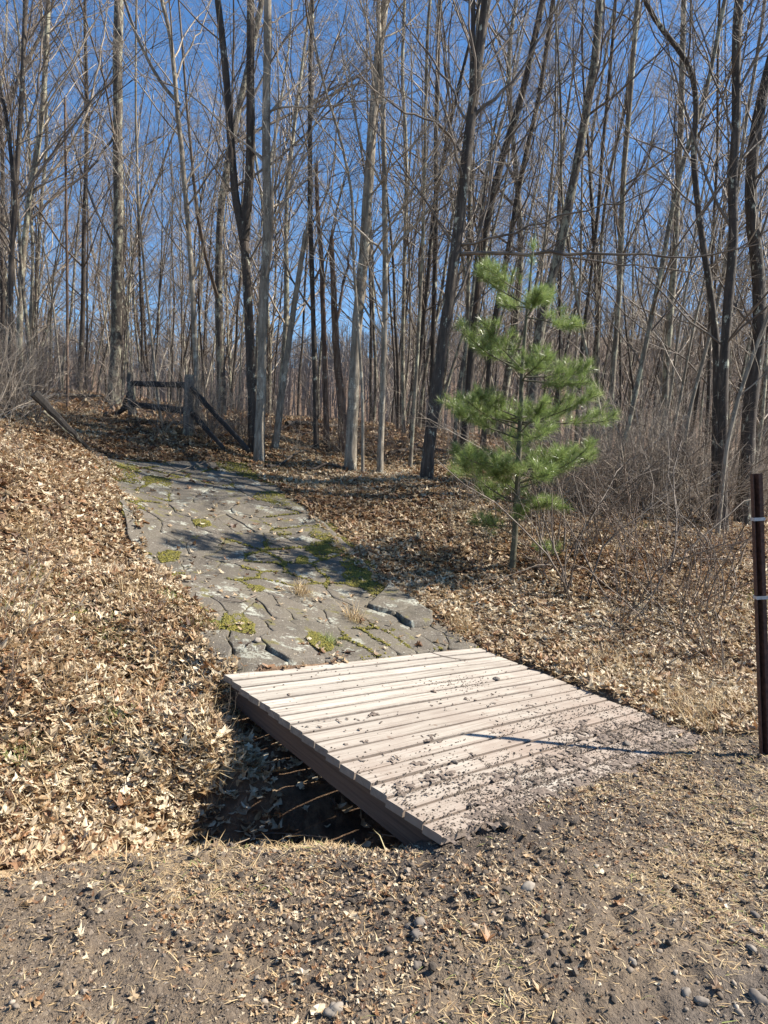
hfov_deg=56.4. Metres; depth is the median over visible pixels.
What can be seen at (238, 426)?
bare shrub
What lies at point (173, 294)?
bare sapling
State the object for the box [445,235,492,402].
bare tree
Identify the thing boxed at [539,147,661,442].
bare tree
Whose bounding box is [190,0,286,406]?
bare sapling
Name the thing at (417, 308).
bare sapling
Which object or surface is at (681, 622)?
leafless shoot
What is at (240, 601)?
stick
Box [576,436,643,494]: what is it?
bare shrub
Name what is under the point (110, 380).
bare shrub
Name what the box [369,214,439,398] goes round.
bare sapling
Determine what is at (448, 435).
bare shrub
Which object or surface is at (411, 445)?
young tree
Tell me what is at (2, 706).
leafless shoot
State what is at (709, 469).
bare shrub
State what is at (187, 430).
split rail fence
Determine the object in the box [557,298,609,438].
bare tree
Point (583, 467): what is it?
bare shrub
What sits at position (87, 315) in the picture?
bare sapling
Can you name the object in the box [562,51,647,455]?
bare sapling
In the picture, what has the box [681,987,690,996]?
stone
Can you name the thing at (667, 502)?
leafless shoot
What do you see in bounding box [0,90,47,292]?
bare sapling
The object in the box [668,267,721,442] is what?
bare tree
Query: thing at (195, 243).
bare sapling
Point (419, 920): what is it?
stone
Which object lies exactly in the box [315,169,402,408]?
bare tree
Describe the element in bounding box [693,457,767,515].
bare shrub
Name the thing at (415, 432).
bare shrub
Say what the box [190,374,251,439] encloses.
bare shrub
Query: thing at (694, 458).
bare shrub
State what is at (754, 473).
bare shrub
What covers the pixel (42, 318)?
bare tree
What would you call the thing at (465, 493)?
leafless shoot
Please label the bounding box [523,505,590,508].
fallen branch
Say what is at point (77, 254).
bare tree
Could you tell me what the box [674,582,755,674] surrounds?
leafless shoot
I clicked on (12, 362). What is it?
bare shrub
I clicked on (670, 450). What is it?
bare shrub
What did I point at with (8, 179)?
bare sapling
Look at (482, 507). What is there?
leafless shoot
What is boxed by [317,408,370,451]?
bare shrub
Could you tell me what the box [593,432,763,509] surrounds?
bare shrub
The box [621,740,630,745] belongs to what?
stone
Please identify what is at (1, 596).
leafless shoot
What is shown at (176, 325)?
bare tree
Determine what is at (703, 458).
bare shrub
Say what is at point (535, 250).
bare sapling
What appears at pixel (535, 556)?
leafless shoot
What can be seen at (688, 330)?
bare tree
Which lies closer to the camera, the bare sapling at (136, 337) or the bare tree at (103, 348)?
the bare sapling at (136, 337)
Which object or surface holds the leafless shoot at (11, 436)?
on the ground at (320, 811)
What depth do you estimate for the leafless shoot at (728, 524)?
9.44 m
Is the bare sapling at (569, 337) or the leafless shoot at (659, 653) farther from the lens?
the bare sapling at (569, 337)
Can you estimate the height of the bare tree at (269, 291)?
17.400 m
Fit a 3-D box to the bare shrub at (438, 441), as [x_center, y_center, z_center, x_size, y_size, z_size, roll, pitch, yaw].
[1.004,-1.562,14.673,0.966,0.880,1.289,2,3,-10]
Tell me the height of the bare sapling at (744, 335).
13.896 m
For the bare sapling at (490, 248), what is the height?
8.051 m
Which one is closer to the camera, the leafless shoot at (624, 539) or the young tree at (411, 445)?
the leafless shoot at (624, 539)
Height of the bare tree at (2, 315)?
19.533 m
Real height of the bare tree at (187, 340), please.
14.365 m
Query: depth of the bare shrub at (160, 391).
12.38 m
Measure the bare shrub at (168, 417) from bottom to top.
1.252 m
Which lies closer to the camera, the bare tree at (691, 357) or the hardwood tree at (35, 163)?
the hardwood tree at (35, 163)
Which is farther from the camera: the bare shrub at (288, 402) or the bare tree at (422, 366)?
the bare tree at (422, 366)
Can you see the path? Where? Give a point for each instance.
(409, 617)
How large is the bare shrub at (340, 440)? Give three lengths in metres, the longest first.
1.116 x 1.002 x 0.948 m
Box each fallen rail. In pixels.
[30,390,95,454]
[42,410,75,439]
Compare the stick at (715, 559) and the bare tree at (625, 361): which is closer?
the stick at (715, 559)
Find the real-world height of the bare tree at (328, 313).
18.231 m
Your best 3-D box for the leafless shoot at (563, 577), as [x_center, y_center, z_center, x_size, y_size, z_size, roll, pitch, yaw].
[1.895,0.080,8.056,3.028,1.874,1.268,2,3,-21]
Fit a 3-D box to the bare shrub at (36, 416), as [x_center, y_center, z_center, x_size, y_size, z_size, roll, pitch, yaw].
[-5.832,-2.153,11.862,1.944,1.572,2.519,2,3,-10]
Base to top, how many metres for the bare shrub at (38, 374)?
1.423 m
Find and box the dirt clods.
[0,730,767,1019]
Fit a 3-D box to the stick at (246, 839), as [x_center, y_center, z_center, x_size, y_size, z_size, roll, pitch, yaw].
[-0.724,1.593,3.492,0.614,0.319,0.865,1,3,-28]
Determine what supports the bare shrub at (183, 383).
on the ground at (320, 811)
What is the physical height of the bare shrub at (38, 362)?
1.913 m
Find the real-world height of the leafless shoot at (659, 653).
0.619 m
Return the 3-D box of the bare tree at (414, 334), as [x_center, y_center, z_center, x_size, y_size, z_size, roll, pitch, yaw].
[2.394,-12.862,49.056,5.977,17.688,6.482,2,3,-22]
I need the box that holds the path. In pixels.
[102,457,476,684]
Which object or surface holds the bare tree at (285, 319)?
on the ground at (320, 811)
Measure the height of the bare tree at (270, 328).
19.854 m
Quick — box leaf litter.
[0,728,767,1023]
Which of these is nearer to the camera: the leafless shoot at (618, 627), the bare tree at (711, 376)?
the leafless shoot at (618, 627)
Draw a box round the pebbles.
[8,736,767,1023]
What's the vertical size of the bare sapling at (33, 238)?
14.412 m
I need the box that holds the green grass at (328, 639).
[0,518,767,775]
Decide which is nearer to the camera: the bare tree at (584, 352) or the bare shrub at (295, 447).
the bare shrub at (295, 447)
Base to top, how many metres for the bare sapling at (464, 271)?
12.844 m
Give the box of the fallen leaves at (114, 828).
[0,406,767,873]
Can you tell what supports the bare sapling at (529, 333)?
on the ground at (320, 811)
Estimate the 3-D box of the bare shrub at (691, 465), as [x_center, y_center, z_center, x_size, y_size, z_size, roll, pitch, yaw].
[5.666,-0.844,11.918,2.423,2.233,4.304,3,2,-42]
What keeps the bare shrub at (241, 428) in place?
on the ground at (320, 811)
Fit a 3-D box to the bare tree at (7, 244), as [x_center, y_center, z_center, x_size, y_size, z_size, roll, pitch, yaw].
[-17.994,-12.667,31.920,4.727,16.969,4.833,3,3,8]
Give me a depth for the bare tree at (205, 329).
28.88 m
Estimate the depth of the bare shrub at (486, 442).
14.02 m
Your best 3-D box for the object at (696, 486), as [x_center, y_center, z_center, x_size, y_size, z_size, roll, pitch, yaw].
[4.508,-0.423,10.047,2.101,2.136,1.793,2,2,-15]
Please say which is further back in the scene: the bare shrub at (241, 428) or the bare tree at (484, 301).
the bare tree at (484, 301)
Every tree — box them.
[0,0,142,299]
[0,0,148,380]
[0,0,148,402]
[0,0,173,413]
[0,0,197,391]
[0,1,82,373]
[0,51,25,349]
[0,91,81,347]
[1,0,82,171]
[1,0,203,405]
[5,37,164,368]
[6,185,67,353]
[13,137,105,375]
[13,216,64,362]
[26,83,121,388]
[27,134,152,385]
[39,0,232,420]
[40,123,125,375]
[40,163,157,374]
[47,31,222,357]
[58,141,165,384]
[62,132,178,393]
[68,140,139,393]
[76,74,183,399]
[77,227,130,383]
[84,277,125,391]
[86,70,188,397]
[90,267,158,386]
[91,0,288,425]
[92,0,464,414]
[94,0,461,463]
[123,196,215,399]
[124,98,239,400]
[127,211,205,397]
[138,219,190,396]
[143,163,214,377]
[147,6,258,405]
[149,237,184,391]
[153,0,322,453]
[156,45,294,396]
[160,95,283,409]
[163,48,350,405]
[166,254,216,391]
[167,0,373,374]
[169,80,295,402]
[173,102,261,402]
[176,204,249,401]
[185,1,350,412]
[189,0,377,407]
[190,208,260,373]
[195,149,283,381]
[202,213,310,405]
[211,0,420,449]
[213,281,255,407]
[224,82,343,411]
[227,138,303,410]
[253,0,565,473]
[254,0,396,471]
[271,127,331,449]
[276,154,380,395]
[282,0,502,471]
[294,0,627,438]
[300,0,564,395]
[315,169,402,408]
[321,0,767,479]
[324,0,519,468]
[333,0,456,432]
[348,220,413,411]
[354,21,552,428]
[363,188,459,421]
[366,312,437,418]
[367,0,553,440]
[373,0,525,402]
[373,0,605,384]
[375,0,617,449]
[376,204,462,416]
[386,87,462,423]
[386,215,456,424]
[388,178,459,407]
[391,17,534,432]
[392,210,457,403]
[397,0,615,451]
[412,215,494,397]
[415,171,504,415]
[421,215,488,391]
[423,0,538,443]
[437,154,508,429]
[438,83,563,434]
[439,157,532,388]
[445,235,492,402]
[446,273,513,397]
[449,0,718,448]
[454,173,551,434]
[456,36,594,396]
[456,105,593,425]
[460,47,612,431]
[466,0,687,442]
[474,216,533,423]
[490,160,569,432]
[500,170,597,397]
[501,237,573,391]
[501,238,578,399]
[508,256,565,397]
[521,0,731,475]
[521,205,592,441]
[524,0,646,470]
[530,0,764,465]
[533,0,767,491]
[533,138,613,435]
[535,194,615,408]
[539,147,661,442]
[541,55,677,400]
[549,0,767,504]
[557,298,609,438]
[562,268,608,427]
[570,139,742,433]
[571,246,640,428]
[572,238,649,451]
[575,261,637,449]
[578,18,722,415]
[589,0,767,522]
[590,151,689,438]
[590,260,657,437]
[592,0,766,451]
[592,230,696,458]
[593,238,656,443]
[600,0,767,533]
[601,168,695,413]
[601,242,677,410]
[607,69,759,441]
[612,0,767,454]
[616,3,767,431]
[617,206,721,436]
[621,201,732,422]
[623,284,691,417]
[628,43,767,526]
[628,136,767,445]
[635,250,744,413]
[655,0,767,514]
[655,157,767,448]
[658,1,767,452]
[658,118,767,410]
[658,247,720,425]
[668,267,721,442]
[670,144,745,444]
[672,285,743,425]
[673,186,767,415]
[674,312,711,433]
[684,22,767,472]
[684,253,746,444]
[686,147,767,405]
[697,174,764,419]
[700,157,766,440]
[711,237,767,458]
[715,174,767,534]
[722,229,766,413]
[728,232,766,418]
[732,301,767,440]
[739,298,767,458]
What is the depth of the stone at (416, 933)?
2.42 m
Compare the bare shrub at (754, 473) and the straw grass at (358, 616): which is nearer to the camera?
the straw grass at (358, 616)
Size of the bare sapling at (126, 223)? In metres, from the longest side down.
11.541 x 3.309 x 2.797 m
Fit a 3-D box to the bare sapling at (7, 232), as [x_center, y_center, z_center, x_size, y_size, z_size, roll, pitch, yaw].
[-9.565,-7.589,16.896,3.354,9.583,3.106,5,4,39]
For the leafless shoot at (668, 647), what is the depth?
6.47 m
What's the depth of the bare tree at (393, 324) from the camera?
39.17 m
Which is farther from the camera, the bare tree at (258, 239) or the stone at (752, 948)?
the bare tree at (258, 239)
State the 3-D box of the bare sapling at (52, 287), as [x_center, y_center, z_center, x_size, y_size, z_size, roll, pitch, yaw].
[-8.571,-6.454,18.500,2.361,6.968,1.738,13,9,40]
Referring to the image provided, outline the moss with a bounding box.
[16,455,478,687]
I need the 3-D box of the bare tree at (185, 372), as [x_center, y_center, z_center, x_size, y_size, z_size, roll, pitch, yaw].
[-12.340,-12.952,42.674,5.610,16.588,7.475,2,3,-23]
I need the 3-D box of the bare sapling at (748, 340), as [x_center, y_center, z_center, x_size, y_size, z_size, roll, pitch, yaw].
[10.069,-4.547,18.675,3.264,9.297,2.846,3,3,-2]
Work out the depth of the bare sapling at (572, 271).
13.57 m
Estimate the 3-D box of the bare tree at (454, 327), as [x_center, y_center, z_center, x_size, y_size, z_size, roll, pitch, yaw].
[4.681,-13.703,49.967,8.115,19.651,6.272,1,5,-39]
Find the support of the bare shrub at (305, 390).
on the ground at (320, 811)
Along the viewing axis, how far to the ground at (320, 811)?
2.64 m
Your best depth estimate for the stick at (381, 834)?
4.02 m
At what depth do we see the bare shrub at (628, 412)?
13.02 m
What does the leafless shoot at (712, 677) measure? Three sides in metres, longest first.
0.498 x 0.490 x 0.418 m
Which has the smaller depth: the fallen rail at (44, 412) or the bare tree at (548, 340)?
the fallen rail at (44, 412)
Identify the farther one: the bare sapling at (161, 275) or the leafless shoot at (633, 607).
the bare sapling at (161, 275)
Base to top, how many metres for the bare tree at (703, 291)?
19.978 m
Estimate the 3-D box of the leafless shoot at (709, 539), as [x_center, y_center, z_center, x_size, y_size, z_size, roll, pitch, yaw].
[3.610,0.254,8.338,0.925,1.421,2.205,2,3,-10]
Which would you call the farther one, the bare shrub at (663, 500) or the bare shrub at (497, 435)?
the bare shrub at (497, 435)
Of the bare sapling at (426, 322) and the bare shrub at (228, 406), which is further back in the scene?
the bare sapling at (426, 322)
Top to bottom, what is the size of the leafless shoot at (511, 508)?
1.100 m
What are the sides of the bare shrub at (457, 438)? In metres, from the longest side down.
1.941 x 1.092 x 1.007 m
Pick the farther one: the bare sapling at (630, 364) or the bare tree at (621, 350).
the bare tree at (621, 350)
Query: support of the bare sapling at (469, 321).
on the ground at (320, 811)
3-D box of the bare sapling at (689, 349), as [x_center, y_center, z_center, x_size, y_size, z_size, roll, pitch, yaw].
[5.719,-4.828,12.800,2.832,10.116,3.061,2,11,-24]
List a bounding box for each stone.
[254,637,260,642]
[323,1001,343,1017]
[403,922,413,929]
[411,928,422,938]
[412,960,422,970]
[414,916,425,926]
[521,881,534,891]
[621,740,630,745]
[628,957,636,966]
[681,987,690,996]
[693,996,709,1005]
[746,944,756,952]
[748,988,767,1006]
[749,911,760,918]
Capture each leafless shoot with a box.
[0,400,29,455]
[0,538,95,633]
[0,567,27,640]
[0,616,64,713]
[0,637,37,719]
[4,529,60,595]
[5,417,54,468]
[5,506,61,568]
[38,509,68,540]
[48,467,70,509]
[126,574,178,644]
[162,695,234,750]
[198,680,237,725]
[435,492,476,537]
[437,432,682,605]
[450,445,482,509]
[457,515,501,573]
[465,480,509,535]
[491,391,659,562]
[498,463,598,576]
[501,477,543,534]
[510,576,559,625]
[518,465,624,596]
[521,465,591,538]
[522,440,654,564]
[525,463,750,607]
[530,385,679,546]
[552,451,640,549]
[569,515,698,631]
[571,417,667,544]
[579,475,652,564]
[585,552,740,660]
[586,615,620,656]
[597,620,722,681]
[598,450,655,532]
[604,421,750,573]
[605,475,731,595]
[605,526,685,626]
[618,525,749,639]
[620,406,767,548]
[634,446,718,544]
[646,484,767,617]
[653,611,683,660]
[659,475,767,590]
[663,631,712,679]
[665,504,767,606]
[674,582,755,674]
[674,647,737,702]
[679,469,766,563]
[693,465,749,563]
[698,509,767,605]
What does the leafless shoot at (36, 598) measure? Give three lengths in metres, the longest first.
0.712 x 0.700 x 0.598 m
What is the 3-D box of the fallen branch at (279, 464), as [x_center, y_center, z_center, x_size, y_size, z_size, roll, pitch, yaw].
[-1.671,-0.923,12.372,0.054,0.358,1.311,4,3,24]
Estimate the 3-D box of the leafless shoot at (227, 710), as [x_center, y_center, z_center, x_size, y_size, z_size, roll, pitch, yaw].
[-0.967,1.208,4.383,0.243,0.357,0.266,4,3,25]
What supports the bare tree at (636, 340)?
on the ground at (320, 811)
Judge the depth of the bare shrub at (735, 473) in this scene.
13.56 m
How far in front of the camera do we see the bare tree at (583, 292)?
26.69 m
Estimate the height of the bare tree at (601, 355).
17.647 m
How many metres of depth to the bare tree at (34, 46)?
22.62 m
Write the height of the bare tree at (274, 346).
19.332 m
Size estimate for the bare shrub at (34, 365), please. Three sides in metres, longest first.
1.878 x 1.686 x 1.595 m
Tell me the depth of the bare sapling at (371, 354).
18.17 m
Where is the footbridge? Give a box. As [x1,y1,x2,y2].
[223,648,701,845]
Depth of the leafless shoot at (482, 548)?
8.24 m
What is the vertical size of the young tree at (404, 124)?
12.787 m
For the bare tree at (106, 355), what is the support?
on the ground at (320, 811)
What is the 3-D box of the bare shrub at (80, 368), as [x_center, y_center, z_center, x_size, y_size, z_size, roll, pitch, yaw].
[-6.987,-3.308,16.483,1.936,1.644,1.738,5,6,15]
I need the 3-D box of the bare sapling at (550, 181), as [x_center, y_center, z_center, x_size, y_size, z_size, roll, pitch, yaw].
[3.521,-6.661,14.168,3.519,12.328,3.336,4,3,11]
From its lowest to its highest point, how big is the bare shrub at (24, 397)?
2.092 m
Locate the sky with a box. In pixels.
[0,0,767,369]
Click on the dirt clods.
(432, 966)
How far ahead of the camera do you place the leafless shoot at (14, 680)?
3.98 m
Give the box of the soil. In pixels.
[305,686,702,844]
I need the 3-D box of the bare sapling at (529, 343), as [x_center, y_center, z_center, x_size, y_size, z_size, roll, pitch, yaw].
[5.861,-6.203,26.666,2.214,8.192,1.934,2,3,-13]
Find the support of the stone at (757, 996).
on the ground at (320, 811)
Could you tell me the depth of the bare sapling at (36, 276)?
17.60 m
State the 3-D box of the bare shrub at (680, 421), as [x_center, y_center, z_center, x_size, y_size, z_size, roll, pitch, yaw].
[4.137,-1.068,11.095,3.007,2.554,2.699,3,4,15]
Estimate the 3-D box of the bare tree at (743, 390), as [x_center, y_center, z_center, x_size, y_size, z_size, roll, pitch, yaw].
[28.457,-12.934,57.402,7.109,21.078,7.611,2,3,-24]
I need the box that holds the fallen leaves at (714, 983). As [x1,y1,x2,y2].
[0,752,759,1023]
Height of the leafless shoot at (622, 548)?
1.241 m
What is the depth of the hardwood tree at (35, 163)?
14.65 m
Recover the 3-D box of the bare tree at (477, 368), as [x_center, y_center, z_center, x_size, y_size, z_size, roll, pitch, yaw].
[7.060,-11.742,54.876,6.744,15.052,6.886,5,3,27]
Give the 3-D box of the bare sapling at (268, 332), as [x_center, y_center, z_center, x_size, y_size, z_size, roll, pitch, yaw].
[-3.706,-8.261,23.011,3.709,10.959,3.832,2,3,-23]
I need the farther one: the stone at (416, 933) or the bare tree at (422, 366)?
the bare tree at (422, 366)
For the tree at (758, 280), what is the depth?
11.74 m
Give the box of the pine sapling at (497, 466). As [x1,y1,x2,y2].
[434,222,620,571]
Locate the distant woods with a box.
[5,291,767,471]
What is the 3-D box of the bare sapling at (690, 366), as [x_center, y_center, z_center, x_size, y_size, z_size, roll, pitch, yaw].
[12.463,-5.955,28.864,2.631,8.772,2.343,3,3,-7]
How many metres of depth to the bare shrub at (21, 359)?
12.29 m
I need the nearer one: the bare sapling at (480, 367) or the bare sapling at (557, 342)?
the bare sapling at (557, 342)
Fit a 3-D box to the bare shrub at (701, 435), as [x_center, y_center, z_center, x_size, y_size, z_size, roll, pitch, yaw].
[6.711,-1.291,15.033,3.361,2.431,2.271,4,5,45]
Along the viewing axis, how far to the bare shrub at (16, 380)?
12.17 m
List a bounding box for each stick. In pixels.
[155,833,327,848]
[169,456,210,473]
[221,594,256,601]
[368,832,394,836]
[461,574,557,600]
[675,557,752,559]
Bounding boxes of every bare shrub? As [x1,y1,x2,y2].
[0,278,82,415]
[0,302,100,415]
[0,313,53,409]
[0,318,60,405]
[0,321,77,397]
[0,322,17,404]
[0,323,54,367]
[0,323,93,421]
[0,326,24,396]
[0,327,34,365]
[0,327,60,403]
[0,329,88,423]
[0,330,78,406]
[0,337,46,407]
[0,338,48,399]
[0,338,101,422]
[0,343,96,410]
[0,347,60,408]
[0,349,42,397]
[0,354,42,408]
[0,358,78,415]
[1,329,70,418]
[1,333,60,404]
[2,346,104,420]
[6,315,100,393]
[14,340,62,405]
[14,363,99,410]
[17,340,65,405]
[20,316,55,405]
[33,328,118,400]
[51,340,168,416]
[60,337,153,414]
[98,355,161,407]
[108,342,226,430]
[121,329,233,423]
[121,363,200,430]
[128,331,245,427]
[161,376,248,441]
[162,361,246,437]
[168,383,253,443]
[173,383,295,439]
[178,383,240,442]
[179,360,266,409]
[180,371,252,430]
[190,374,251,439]
[192,376,271,440]
[202,388,251,448]
[203,367,270,426]
[221,373,288,437]
[226,387,335,430]
[226,393,273,433]
[236,400,270,445]
[242,405,273,441]
[256,369,335,418]
[269,409,326,455]
[288,377,335,415]
[290,389,329,432]
[291,363,336,430]
[295,392,384,454]
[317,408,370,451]
[322,414,378,454]
[329,375,379,421]
[329,393,390,445]
[331,399,397,459]
[358,393,426,454]
[366,397,457,459]
[369,420,408,461]
[376,410,452,452]
[378,394,427,425]
[387,420,444,445]
[391,406,473,448]
[395,363,685,509]
[408,406,457,454]
[415,418,449,453]
[416,404,489,447]
[420,388,484,457]
[425,374,635,505]
[435,430,475,460]
[440,414,479,448]
[464,414,650,505]
[469,420,515,452]
[469,432,499,455]
[470,427,562,447]
[473,382,719,512]
[481,379,633,499]
[482,394,665,495]
[489,373,665,504]
[498,389,649,498]
[502,406,609,495]
[504,411,599,494]
[512,418,636,512]
[524,375,686,516]
[528,419,667,498]
[532,408,645,512]
[534,429,655,513]
[535,410,638,476]
[544,437,645,517]
[554,426,693,514]
[555,404,711,482]
[556,386,716,518]
[556,419,647,515]
[563,354,750,515]
[563,404,686,500]
[567,394,700,510]
[570,359,708,480]
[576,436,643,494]
[580,397,767,519]
[580,446,744,510]
[582,426,737,516]
[583,392,744,504]
[585,426,687,496]
[593,380,739,511]
[593,404,709,507]
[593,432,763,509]
[595,398,711,481]
[597,395,700,513]
[599,434,650,506]
[601,419,718,518]
[603,389,766,511]
[607,405,767,517]
[611,387,765,467]
[618,409,728,509]
[618,414,763,511]
[619,426,708,495]
[620,382,700,477]
[622,404,767,520]
[627,400,767,499]
[628,408,767,514]
[629,417,734,514]
[633,398,767,517]
[635,426,767,518]
[639,420,739,504]
[650,405,767,507]
[654,410,730,507]
[662,442,765,516]
[664,393,767,484]
[671,411,766,516]
[674,404,767,505]
[689,425,767,510]
[691,435,735,506]
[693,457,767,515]
[700,435,767,515]
[729,416,767,492]
[729,431,767,509]
[730,436,767,497]
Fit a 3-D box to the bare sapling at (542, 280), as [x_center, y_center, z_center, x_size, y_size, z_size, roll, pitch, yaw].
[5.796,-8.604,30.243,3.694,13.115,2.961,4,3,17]
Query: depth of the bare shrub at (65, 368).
11.70 m
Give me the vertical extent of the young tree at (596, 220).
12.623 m
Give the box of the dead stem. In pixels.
[64,96,68,407]
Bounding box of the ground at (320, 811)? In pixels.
[0,337,767,1023]
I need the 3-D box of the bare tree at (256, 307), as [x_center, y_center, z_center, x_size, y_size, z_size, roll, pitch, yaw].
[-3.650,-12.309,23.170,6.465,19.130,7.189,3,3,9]
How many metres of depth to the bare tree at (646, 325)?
41.36 m
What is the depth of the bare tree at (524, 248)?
32.14 m
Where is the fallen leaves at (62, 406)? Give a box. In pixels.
[17,386,767,523]
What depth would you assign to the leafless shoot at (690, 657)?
6.07 m
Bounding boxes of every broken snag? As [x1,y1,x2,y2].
[314,161,329,445]
[318,192,379,452]
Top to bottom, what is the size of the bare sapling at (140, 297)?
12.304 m
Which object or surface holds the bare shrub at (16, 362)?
on the ground at (320, 811)
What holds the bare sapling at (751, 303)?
on the ground at (320, 811)
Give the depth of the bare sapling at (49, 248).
29.11 m
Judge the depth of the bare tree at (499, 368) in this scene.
59.00 m
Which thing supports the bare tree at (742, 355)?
on the ground at (320, 811)
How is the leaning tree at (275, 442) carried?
on the ground at (320, 811)
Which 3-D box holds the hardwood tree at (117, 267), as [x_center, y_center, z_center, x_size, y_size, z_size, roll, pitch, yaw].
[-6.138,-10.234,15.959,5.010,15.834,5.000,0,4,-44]
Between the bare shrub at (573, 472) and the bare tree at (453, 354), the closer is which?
the bare shrub at (573, 472)
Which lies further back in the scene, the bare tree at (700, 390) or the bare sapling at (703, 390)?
the bare tree at (700, 390)
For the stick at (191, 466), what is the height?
0.334 m
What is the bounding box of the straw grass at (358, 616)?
[0,508,757,845]
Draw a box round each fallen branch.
[44,393,101,398]
[264,450,306,467]
[306,463,344,470]
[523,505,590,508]
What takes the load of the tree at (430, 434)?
on the ground at (320, 811)
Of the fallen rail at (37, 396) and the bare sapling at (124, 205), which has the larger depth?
the bare sapling at (124, 205)
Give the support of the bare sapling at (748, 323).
on the ground at (320, 811)
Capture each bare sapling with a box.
[0,0,47,360]
[0,0,84,390]
[0,0,130,378]
[0,8,26,359]
[0,32,54,306]
[0,57,44,301]
[0,64,100,364]
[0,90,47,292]
[0,95,99,406]
[0,151,44,309]
[4,181,64,358]
[5,63,74,370]
[15,10,148,390]
[16,128,99,388]
[24,145,95,345]
[24,187,95,385]
[39,64,141,387]
[47,0,192,398]
[56,103,155,307]
[58,159,139,370]
[68,91,163,358]
[68,103,158,391]
[77,113,147,371]
[83,109,155,375]
[86,172,153,371]
[89,32,209,394]
[91,45,195,391]
[91,68,200,401]
[92,63,213,398]
[120,209,163,387]
[122,145,207,398]
[123,102,230,402]
[123,134,213,380]
[133,39,241,355]
[136,0,259,400]
[136,172,203,401]
[139,220,187,379]
[140,71,255,374]
[159,213,214,404]
[164,130,270,406]
[184,193,240,373]
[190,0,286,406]
[199,0,341,268]
[201,189,253,404]
[213,0,363,415]
[213,77,326,412]
[223,109,304,408]
[228,138,281,399]
[234,102,343,412]
[272,122,367,417]
[274,1,483,422]
[296,1,419,430]
[298,1,453,412]
[307,3,427,420]
[347,55,450,423]
[351,1,513,426]
[356,115,459,425]
[359,195,392,391]
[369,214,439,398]
[375,151,456,397]
[379,239,452,424]
[388,75,489,359]
[389,181,443,423]
[396,213,446,425]
[400,10,482,424]
[402,150,458,419]
[405,1,508,450]
[408,1,554,427]
[413,0,591,462]
[423,0,554,326]
[438,0,551,421]
[452,235,520,424]
[452,239,534,429]
[464,62,571,374]
[469,0,634,431]
[471,0,643,450]
[474,290,501,387]
[475,0,643,447]
[475,108,540,352]
[480,0,625,473]
[483,132,551,426]
[490,0,659,444]
[491,0,634,489]
[491,5,635,435]
[505,110,584,357]
[506,174,559,442]
[514,69,654,351]
[516,260,563,400]
[518,0,679,461]
[521,191,591,431]
[526,250,584,440]
[549,2,712,449]
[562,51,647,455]
[573,60,744,436]
[575,78,665,441]
[576,291,629,425]
[581,0,767,498]
[584,46,706,432]
[586,0,762,467]
[592,0,767,502]
[593,64,701,402]
[602,222,658,433]
[603,263,651,423]
[608,160,696,452]
[616,229,677,409]
[632,223,720,427]
[633,128,715,438]
[640,258,696,418]
[643,92,767,457]
[648,184,744,441]
[648,235,712,456]
[661,0,767,457]
[670,259,706,430]
[677,175,751,465]
[680,69,767,483]
[693,214,767,437]
[698,181,766,393]
[704,246,750,425]
[709,81,767,407]
[711,285,744,403]
[712,291,744,450]
[717,208,767,435]
[718,241,767,433]
[720,191,767,442]
[734,191,767,469]
[739,181,767,412]
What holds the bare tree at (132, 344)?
on the ground at (320, 811)
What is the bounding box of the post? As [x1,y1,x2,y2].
[750,473,767,754]
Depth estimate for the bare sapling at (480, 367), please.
31.15 m
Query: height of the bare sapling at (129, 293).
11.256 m
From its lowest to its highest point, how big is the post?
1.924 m
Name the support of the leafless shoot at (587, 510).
on the ground at (320, 811)
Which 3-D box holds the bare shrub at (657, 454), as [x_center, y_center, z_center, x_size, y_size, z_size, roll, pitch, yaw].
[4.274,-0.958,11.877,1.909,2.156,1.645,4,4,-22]
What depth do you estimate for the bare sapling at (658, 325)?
23.62 m
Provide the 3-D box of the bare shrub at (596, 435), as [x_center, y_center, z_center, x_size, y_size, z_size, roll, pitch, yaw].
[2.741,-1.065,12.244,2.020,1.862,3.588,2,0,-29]
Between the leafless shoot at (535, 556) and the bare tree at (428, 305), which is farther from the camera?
the bare tree at (428, 305)
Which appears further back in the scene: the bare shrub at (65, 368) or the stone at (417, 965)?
the bare shrub at (65, 368)
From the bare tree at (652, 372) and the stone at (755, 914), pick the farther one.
the bare tree at (652, 372)
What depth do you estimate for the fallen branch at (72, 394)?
16.42 m
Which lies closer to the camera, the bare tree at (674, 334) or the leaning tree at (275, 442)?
the leaning tree at (275, 442)
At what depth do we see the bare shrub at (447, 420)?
15.33 m
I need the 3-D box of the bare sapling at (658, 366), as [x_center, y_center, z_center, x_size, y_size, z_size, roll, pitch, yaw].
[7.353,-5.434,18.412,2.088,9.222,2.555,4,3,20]
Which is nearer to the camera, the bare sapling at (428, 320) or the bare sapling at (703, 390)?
the bare sapling at (703, 390)
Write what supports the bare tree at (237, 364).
on the ground at (320, 811)
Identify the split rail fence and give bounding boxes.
[111,372,249,452]
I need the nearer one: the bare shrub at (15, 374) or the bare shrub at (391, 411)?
the bare shrub at (15, 374)

